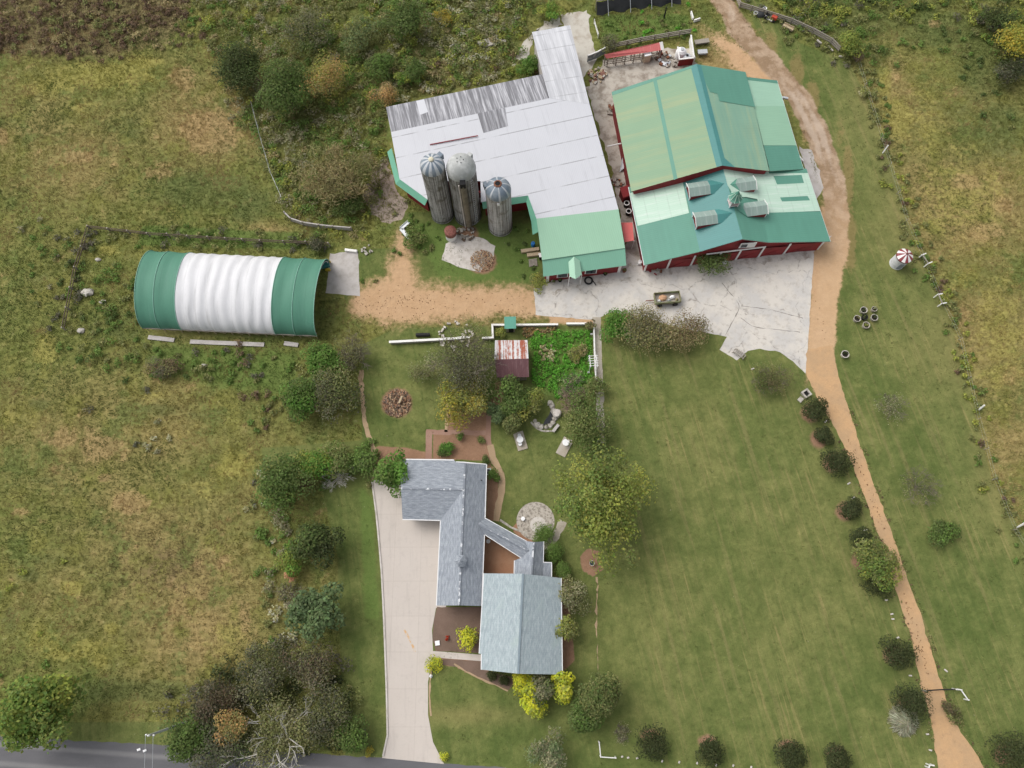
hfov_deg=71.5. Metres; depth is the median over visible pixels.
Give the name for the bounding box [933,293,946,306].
fence brace
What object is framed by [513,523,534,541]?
garden path
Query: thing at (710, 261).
shrub
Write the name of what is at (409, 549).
driveway
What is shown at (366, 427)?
garden path
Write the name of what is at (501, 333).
garden plant
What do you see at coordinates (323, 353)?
tree
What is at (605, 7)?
shade tunnel
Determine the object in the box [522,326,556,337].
dry stalks
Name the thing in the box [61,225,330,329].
wire fence
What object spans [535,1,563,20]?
shrub
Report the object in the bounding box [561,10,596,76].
concrete pad
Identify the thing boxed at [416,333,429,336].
black pipe
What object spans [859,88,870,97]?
shrub
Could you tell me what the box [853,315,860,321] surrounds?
planter
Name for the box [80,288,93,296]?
boulder
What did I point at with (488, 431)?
brick path
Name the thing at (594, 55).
tarp fence
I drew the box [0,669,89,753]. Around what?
tree
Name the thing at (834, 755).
round evergreen
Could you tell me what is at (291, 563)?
shrub
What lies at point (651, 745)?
round evergreen
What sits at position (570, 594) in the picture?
tree
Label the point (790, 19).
board fence
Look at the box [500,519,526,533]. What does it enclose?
lawn edging
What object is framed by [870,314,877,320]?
planter
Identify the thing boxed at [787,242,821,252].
barn door
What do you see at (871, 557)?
tree
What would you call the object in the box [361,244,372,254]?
rubble heap
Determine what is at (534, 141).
dairy barn
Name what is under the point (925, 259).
fence brace
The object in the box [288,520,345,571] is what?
tree
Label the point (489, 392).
shrub
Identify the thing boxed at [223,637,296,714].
tree
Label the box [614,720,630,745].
shrub
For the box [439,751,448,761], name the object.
shrub
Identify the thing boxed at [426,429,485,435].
brick path
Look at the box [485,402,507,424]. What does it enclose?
shrub
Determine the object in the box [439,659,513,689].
flower bed
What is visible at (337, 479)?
shrub
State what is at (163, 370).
shrub
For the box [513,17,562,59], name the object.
concrete pad
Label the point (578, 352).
garden plant
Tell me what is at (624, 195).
red hood
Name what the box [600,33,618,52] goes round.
shrub
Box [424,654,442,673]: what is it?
shrub
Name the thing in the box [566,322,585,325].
garden wall
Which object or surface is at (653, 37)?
board fence
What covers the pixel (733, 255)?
barn door
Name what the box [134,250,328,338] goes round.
hoop barn
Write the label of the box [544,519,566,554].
patio walk
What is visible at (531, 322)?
dirt clods
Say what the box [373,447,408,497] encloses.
tree
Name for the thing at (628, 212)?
drum
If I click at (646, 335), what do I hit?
tree
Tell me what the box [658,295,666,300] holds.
scrap
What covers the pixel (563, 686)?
shrub
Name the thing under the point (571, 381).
shrub
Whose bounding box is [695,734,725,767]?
round evergreen
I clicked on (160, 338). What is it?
footing wall
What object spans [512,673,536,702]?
shrub
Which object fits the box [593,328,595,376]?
rail fence
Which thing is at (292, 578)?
shrub
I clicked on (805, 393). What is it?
stone planter
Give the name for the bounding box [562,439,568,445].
garden table
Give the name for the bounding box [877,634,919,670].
round evergreen
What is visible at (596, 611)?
lawn edging
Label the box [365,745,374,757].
shrub
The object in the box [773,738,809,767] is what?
round evergreen
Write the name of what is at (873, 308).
planter
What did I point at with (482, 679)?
lawn edging
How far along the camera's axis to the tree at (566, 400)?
94.75 m
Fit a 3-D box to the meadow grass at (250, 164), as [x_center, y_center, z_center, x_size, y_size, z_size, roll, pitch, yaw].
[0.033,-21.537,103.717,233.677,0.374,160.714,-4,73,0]
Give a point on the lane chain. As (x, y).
(938, 689)
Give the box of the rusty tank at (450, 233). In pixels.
[444,225,456,241]
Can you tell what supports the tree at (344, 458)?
on the ground at (666, 572)
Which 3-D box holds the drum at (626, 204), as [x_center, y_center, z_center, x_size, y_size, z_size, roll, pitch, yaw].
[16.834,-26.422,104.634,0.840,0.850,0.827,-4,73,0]
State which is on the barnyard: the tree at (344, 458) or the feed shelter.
the feed shelter
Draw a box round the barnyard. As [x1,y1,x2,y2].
[585,48,696,259]
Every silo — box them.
[420,151,453,223]
[446,152,481,227]
[483,177,512,236]
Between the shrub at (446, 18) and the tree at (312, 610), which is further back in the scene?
the shrub at (446, 18)
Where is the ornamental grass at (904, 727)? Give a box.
[886,704,919,737]
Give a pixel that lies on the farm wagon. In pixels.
(668, 294)
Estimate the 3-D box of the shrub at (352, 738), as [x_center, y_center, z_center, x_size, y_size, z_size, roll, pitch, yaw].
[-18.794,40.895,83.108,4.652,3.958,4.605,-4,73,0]
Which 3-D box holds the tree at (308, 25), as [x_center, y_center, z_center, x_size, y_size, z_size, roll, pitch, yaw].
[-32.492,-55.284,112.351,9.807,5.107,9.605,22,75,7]
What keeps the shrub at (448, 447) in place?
on the ground at (666, 572)
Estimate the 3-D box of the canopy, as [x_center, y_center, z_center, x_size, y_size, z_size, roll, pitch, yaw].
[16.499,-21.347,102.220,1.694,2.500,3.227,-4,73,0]
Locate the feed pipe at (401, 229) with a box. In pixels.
[399,220,409,236]
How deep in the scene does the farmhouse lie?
86.58 m
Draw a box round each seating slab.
[513,431,527,450]
[556,436,571,456]
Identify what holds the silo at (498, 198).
on the ground at (666, 572)
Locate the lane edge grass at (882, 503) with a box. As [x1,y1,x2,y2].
[816,398,988,767]
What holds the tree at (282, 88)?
on the ground at (666, 572)
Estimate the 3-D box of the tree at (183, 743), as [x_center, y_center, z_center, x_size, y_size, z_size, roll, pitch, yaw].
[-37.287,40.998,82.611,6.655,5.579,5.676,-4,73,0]
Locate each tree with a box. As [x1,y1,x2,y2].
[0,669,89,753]
[157,711,217,763]
[187,672,243,732]
[188,716,253,767]
[211,38,270,93]
[212,708,250,746]
[220,682,332,767]
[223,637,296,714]
[251,448,318,520]
[254,57,312,116]
[273,6,333,62]
[278,375,319,424]
[278,633,336,700]
[282,581,345,643]
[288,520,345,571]
[291,141,381,207]
[292,445,337,479]
[295,681,354,750]
[299,47,352,99]
[300,339,347,382]
[306,363,368,426]
[318,439,355,479]
[334,329,371,372]
[362,52,396,81]
[366,81,399,106]
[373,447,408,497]
[377,0,434,35]
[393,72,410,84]
[404,348,442,383]
[427,315,508,406]
[434,375,488,431]
[493,374,533,416]
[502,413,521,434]
[516,386,545,421]
[524,726,566,767]
[527,674,555,707]
[549,438,658,577]
[555,613,579,641]
[557,385,585,415]
[558,574,593,616]
[560,384,617,458]
[566,690,605,733]
[574,670,622,725]
[609,301,686,356]
[659,306,712,353]
[851,537,905,591]
[991,21,1023,62]
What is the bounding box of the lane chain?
[922,689,954,691]
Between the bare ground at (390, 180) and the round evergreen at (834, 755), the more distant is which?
the bare ground at (390, 180)
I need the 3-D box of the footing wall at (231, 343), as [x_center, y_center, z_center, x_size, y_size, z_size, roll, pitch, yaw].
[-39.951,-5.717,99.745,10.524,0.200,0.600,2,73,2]
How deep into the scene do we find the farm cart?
102.10 m
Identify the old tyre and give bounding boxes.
[584,276,595,284]
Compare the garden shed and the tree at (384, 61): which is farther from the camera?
the tree at (384, 61)
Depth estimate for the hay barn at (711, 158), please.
100.95 m
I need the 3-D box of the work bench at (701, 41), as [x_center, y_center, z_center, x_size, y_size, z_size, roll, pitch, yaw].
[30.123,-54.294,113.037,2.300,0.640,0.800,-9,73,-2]
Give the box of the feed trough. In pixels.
[782,22,794,31]
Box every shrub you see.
[141,356,184,378]
[272,578,306,607]
[274,538,306,577]
[284,567,297,582]
[297,477,315,490]
[306,232,324,251]
[322,466,359,490]
[328,189,365,217]
[331,713,370,753]
[340,13,386,55]
[347,444,377,481]
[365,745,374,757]
[402,56,427,84]
[402,223,429,250]
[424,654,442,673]
[432,7,452,26]
[436,449,447,457]
[439,442,454,455]
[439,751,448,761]
[455,433,463,440]
[456,625,479,652]
[476,379,498,403]
[476,436,485,443]
[480,454,489,463]
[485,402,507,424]
[486,671,497,681]
[487,467,500,481]
[498,672,509,685]
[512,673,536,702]
[515,54,537,74]
[519,696,549,719]
[529,272,547,294]
[532,522,556,544]
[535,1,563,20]
[544,541,565,563]
[551,669,575,705]
[554,561,571,578]
[557,371,585,392]
[581,376,610,397]
[585,319,596,329]
[599,307,641,343]
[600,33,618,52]
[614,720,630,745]
[695,252,732,275]
[750,360,798,395]
[838,28,864,57]
[853,51,864,62]
[857,571,894,600]
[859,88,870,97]
[872,392,909,425]
[899,464,943,505]
[927,518,962,549]
[941,698,964,725]
[978,6,1022,31]
[991,56,1023,89]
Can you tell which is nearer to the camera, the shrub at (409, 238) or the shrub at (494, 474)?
the shrub at (494, 474)
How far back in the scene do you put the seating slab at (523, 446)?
94.75 m
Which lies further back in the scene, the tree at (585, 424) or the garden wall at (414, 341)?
the garden wall at (414, 341)
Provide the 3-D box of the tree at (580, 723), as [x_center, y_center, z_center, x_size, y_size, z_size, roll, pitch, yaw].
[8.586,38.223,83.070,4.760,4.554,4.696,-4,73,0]
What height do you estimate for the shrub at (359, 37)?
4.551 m
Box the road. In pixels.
[0,735,503,767]
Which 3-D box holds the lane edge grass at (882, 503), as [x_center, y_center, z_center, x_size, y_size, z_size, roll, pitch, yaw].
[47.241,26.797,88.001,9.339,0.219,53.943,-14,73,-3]
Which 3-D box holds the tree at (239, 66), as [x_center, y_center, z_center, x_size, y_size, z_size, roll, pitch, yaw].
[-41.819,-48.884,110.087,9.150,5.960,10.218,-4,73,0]
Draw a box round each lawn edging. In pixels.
[429,663,507,715]
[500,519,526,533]
[530,422,552,431]
[595,577,598,658]
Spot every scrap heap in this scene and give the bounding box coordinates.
[456,227,475,241]
[607,104,612,115]
[610,177,623,186]
[656,51,671,66]
[666,56,677,67]
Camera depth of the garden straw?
98.01 m
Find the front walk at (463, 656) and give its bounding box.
[430,651,480,660]
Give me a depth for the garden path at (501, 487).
93.30 m
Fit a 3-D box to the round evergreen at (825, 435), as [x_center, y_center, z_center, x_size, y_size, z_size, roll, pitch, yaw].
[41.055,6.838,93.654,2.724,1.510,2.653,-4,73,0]
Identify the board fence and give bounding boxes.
[615,29,691,46]
[737,0,840,50]
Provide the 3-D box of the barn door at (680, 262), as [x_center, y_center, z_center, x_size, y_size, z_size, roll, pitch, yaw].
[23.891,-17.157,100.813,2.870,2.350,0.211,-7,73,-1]
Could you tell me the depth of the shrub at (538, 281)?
100.67 m
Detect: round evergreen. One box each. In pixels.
[633,722,670,762]
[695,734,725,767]
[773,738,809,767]
[801,395,830,422]
[814,426,834,444]
[819,446,856,478]
[823,742,854,767]
[837,495,862,519]
[849,526,875,554]
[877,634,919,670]
[888,679,935,726]
[984,727,1023,767]
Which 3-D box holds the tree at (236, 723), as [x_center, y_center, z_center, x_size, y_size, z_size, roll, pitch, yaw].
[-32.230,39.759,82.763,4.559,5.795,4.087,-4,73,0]
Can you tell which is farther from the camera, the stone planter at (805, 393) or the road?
the stone planter at (805, 393)
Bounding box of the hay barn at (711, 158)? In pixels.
[612,64,830,271]
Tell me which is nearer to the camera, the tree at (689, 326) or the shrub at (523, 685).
the shrub at (523, 685)
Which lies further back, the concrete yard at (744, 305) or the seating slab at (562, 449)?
the concrete yard at (744, 305)
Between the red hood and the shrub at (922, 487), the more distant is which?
the red hood
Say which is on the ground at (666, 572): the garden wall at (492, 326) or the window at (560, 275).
the garden wall at (492, 326)
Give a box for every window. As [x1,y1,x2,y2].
[557,273,567,277]
[585,270,596,273]
[739,242,756,247]
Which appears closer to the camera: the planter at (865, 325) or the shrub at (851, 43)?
the planter at (865, 325)
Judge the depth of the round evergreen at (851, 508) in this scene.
90.06 m
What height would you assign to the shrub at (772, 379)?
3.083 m
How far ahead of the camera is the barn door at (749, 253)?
100.83 m
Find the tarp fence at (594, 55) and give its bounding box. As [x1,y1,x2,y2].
[587,47,605,61]
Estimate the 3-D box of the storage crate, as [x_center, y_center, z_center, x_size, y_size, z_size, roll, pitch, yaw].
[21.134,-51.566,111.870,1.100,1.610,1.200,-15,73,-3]
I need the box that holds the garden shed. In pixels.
[494,340,528,380]
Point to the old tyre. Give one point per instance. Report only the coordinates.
(592, 281)
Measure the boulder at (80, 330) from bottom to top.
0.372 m
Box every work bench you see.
[694,38,709,46]
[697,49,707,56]
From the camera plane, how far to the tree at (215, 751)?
81.12 m
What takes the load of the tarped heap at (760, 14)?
on the ground at (666, 572)
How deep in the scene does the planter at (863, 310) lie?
98.98 m
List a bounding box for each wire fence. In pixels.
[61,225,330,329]
[250,101,281,197]
[856,59,1023,544]
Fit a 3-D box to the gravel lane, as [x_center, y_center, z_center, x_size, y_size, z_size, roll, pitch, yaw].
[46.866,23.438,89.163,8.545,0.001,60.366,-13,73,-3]
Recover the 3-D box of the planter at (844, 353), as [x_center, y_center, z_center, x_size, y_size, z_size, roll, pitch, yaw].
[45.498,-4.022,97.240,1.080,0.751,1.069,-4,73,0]
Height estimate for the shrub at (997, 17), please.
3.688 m
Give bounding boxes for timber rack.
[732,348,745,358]
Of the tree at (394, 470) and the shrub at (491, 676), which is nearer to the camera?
the shrub at (491, 676)
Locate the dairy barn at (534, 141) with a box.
[386,25,625,285]
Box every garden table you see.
[517,436,522,442]
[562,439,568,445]
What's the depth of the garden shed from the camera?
95.06 m
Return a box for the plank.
[483,39,505,47]
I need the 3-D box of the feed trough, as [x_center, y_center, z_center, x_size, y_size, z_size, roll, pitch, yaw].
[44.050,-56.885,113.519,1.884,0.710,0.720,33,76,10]
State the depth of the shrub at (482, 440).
94.59 m
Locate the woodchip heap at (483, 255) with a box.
[470,250,493,271]
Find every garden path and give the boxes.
[358,370,375,479]
[487,444,504,520]
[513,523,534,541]
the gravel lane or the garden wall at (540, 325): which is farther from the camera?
the garden wall at (540, 325)
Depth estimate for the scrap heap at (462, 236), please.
103.92 m
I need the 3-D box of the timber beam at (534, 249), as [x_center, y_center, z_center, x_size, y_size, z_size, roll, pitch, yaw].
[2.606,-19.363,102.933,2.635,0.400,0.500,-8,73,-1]
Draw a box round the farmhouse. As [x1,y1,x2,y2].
[401,459,562,673]
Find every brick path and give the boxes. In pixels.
[425,431,431,458]
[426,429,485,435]
[485,402,491,444]
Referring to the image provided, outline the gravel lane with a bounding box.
[806,345,982,767]
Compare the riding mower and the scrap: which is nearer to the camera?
the scrap
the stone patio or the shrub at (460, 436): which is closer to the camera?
the stone patio
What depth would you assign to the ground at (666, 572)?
95.01 m
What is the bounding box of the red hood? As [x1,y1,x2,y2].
[619,185,629,202]
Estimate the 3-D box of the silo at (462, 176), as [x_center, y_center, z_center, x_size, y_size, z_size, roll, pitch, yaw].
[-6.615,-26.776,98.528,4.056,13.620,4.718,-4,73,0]
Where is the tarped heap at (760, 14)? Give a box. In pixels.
[757,11,766,17]
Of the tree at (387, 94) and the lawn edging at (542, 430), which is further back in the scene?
the tree at (387, 94)
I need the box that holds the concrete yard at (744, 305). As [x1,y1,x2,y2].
[534,236,830,372]
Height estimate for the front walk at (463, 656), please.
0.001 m
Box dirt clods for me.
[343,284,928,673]
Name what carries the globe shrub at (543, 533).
on the stone patio
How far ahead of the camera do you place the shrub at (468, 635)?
86.21 m
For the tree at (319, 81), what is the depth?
107.84 m
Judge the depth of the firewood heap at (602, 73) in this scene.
111.59 m
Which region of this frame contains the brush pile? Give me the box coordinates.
[382,389,410,416]
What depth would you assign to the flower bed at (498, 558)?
90.49 m
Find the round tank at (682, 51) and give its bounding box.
[675,47,686,60]
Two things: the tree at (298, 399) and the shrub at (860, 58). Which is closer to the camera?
the tree at (298, 399)
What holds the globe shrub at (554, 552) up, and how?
on the ground at (666, 572)
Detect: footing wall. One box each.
[148,335,174,341]
[190,340,264,346]
[284,341,298,346]
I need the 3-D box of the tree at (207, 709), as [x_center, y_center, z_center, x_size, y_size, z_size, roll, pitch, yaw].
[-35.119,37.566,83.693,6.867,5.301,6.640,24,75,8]
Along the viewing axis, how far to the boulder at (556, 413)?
95.23 m
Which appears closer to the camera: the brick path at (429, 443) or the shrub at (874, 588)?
the shrub at (874, 588)
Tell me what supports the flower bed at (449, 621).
on the ground at (666, 572)
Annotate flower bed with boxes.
[433,607,480,652]
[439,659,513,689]
[484,536,519,573]
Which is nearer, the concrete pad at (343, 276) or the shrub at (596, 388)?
the shrub at (596, 388)
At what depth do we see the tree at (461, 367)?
93.31 m
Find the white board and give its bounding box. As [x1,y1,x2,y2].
[344,248,356,252]
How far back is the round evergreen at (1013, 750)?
80.89 m
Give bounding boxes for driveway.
[373,475,445,763]
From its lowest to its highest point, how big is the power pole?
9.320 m
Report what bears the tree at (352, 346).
on the ground at (666, 572)
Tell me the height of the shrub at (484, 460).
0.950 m
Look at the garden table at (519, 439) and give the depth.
94.15 m
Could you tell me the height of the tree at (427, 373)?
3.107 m
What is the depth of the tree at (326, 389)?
93.76 m
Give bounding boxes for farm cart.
[321,260,330,271]
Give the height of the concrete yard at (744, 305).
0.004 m
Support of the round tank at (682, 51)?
on the barnyard
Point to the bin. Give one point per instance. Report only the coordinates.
(900, 259)
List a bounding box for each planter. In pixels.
[800,388,811,398]
[841,350,848,357]
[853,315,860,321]
[859,306,867,313]
[861,314,867,320]
[862,322,869,328]
[870,306,876,311]
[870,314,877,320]
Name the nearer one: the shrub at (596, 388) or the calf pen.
the shrub at (596, 388)
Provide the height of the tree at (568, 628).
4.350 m
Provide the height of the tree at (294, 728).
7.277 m
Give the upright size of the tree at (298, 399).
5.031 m
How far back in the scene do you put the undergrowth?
111.24 m
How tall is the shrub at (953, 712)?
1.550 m
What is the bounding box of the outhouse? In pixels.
[504,316,515,332]
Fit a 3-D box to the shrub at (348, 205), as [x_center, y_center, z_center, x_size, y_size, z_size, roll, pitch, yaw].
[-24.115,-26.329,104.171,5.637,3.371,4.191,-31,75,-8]
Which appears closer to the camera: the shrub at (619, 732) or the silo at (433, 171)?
the shrub at (619, 732)
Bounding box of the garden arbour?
[588,355,598,370]
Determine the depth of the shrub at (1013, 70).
107.84 m
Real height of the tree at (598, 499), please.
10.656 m
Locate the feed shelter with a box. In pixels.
[604,42,663,66]
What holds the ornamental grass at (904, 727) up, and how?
on the ground at (666, 572)
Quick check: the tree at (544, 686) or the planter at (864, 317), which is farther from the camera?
the planter at (864, 317)
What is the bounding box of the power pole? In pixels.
[145,721,186,736]
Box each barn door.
[670,258,691,267]
[719,252,737,261]
[739,250,760,258]
[760,246,786,256]
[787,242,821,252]
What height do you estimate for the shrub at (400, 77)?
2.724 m
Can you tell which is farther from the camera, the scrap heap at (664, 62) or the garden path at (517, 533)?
the scrap heap at (664, 62)
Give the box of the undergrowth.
[0,0,1023,756]
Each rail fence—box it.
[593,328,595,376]
[598,740,615,758]
[951,688,969,700]
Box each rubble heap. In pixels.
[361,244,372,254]
[438,320,472,350]
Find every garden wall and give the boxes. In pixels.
[389,336,469,343]
[482,324,503,339]
[516,323,557,326]
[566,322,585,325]
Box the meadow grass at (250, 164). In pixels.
[0,0,1023,755]
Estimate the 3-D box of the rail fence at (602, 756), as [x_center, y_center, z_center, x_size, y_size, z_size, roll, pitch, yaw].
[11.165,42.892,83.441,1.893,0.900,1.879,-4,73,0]
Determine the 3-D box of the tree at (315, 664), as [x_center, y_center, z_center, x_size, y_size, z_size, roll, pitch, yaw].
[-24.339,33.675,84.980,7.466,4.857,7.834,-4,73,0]
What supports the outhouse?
on the ground at (666, 572)
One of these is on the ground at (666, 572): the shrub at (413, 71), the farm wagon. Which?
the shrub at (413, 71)
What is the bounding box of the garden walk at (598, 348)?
[592,317,604,442]
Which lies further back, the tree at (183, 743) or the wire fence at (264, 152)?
the wire fence at (264, 152)
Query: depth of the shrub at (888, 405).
93.65 m
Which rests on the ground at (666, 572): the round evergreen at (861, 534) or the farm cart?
the round evergreen at (861, 534)
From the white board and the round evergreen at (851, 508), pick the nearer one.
the round evergreen at (851, 508)
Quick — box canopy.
[621,222,633,248]
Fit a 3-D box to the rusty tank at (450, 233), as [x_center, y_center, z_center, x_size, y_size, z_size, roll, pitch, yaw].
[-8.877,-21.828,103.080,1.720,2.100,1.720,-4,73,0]
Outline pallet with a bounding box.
[529,258,536,266]
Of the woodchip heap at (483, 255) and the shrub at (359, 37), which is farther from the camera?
the shrub at (359, 37)
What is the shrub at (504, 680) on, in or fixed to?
on the flower bed at (473, 667)
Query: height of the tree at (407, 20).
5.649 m
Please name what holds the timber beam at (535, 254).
on the ground at (666, 572)
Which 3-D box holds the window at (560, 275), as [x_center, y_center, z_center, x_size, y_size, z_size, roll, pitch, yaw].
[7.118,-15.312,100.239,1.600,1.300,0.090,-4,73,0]
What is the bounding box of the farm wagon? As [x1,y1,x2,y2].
[646,290,680,306]
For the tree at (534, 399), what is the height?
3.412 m
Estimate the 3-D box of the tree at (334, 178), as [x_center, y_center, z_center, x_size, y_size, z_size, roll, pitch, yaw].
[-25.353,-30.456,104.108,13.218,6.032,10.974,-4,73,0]
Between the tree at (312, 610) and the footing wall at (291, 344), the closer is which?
the tree at (312, 610)
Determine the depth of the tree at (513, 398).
93.22 m
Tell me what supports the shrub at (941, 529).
on the ground at (666, 572)
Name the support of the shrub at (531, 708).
on the ground at (666, 572)
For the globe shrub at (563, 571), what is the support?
on the ground at (666, 572)
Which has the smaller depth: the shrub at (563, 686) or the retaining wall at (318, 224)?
the shrub at (563, 686)
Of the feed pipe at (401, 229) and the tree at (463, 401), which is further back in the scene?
the feed pipe at (401, 229)
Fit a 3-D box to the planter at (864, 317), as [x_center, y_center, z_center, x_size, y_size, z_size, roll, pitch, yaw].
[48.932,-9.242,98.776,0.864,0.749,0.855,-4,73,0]
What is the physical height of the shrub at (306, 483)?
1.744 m
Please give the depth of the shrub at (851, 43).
109.81 m
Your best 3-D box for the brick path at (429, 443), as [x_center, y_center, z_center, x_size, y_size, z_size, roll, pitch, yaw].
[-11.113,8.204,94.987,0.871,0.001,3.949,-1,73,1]
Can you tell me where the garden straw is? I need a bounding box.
[538,344,555,361]
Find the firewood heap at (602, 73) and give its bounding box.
[588,66,607,84]
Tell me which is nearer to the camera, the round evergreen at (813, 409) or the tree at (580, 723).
the tree at (580, 723)
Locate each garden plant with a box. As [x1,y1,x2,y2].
[495,327,505,338]
[565,342,587,363]
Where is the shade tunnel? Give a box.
[595,0,680,15]
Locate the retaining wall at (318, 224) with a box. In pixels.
[283,211,352,230]
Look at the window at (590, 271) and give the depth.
100.42 m
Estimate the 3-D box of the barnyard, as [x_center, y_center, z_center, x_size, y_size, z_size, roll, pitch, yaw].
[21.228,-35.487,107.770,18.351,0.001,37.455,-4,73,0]
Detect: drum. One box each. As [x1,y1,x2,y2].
[623,200,629,207]
[625,209,631,215]
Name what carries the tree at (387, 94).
on the ground at (666, 572)
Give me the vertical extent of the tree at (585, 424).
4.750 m
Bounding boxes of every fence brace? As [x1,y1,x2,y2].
[919,253,931,266]
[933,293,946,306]
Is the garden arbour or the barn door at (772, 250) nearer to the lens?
the garden arbour
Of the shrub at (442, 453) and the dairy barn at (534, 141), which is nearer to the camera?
the shrub at (442, 453)
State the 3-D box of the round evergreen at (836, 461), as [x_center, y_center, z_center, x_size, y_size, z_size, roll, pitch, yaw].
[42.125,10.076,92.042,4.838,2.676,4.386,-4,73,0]
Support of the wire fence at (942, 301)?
on the ground at (666, 572)
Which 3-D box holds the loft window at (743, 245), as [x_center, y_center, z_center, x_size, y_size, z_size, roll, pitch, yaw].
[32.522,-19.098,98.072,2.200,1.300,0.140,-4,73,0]
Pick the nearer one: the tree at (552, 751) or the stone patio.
the tree at (552, 751)
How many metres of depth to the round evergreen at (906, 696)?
82.73 m
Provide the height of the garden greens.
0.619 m
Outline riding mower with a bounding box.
[764,11,777,22]
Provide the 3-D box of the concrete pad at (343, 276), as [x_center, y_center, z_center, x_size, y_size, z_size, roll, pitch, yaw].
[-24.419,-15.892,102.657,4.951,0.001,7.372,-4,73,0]
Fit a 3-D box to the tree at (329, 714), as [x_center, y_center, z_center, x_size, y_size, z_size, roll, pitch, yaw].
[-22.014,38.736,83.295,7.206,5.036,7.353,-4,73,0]
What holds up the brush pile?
on the ground at (666, 572)
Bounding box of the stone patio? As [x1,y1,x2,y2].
[517,502,553,539]
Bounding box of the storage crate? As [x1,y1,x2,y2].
[642,52,651,62]
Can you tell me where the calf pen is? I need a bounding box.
[677,35,694,65]
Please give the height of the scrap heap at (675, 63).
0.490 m
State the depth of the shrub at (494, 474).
92.60 m
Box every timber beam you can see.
[521,247,538,253]
[527,252,539,257]
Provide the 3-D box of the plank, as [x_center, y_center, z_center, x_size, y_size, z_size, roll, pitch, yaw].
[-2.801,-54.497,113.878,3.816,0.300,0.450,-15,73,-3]
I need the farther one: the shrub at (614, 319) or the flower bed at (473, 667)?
the shrub at (614, 319)
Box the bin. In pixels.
[889,249,912,269]
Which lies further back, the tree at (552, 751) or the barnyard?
the barnyard
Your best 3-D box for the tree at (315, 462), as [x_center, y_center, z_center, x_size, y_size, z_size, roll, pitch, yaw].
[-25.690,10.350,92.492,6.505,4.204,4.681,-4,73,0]
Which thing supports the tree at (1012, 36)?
on the ground at (666, 572)
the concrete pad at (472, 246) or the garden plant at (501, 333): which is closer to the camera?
the garden plant at (501, 333)
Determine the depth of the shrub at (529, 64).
110.32 m
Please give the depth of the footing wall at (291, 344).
99.43 m
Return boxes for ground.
[0,0,1023,767]
[363,161,407,223]
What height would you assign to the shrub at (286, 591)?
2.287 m
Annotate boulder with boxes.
[77,328,84,332]
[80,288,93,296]
[552,409,561,417]
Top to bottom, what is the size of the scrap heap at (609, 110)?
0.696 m
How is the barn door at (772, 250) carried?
in the hay barn at (711, 158)
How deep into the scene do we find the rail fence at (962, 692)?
84.14 m
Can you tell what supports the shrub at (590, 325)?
on the ground at (666, 572)
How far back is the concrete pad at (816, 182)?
106.20 m
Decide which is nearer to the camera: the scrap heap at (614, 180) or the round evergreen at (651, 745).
the round evergreen at (651, 745)
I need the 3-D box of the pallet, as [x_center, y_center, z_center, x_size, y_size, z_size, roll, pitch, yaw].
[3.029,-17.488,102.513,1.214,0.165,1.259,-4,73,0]
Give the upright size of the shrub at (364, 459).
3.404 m
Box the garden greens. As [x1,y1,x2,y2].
[529,328,593,398]
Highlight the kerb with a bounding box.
[371,482,387,755]
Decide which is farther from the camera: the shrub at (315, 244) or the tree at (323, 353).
the shrub at (315, 244)
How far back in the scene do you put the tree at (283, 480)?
89.20 m
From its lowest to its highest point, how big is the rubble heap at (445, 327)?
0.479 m
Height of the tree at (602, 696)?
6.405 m
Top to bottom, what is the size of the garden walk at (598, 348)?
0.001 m
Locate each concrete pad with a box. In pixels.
[326,250,359,295]
[442,235,494,271]
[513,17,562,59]
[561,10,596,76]
[799,146,822,197]

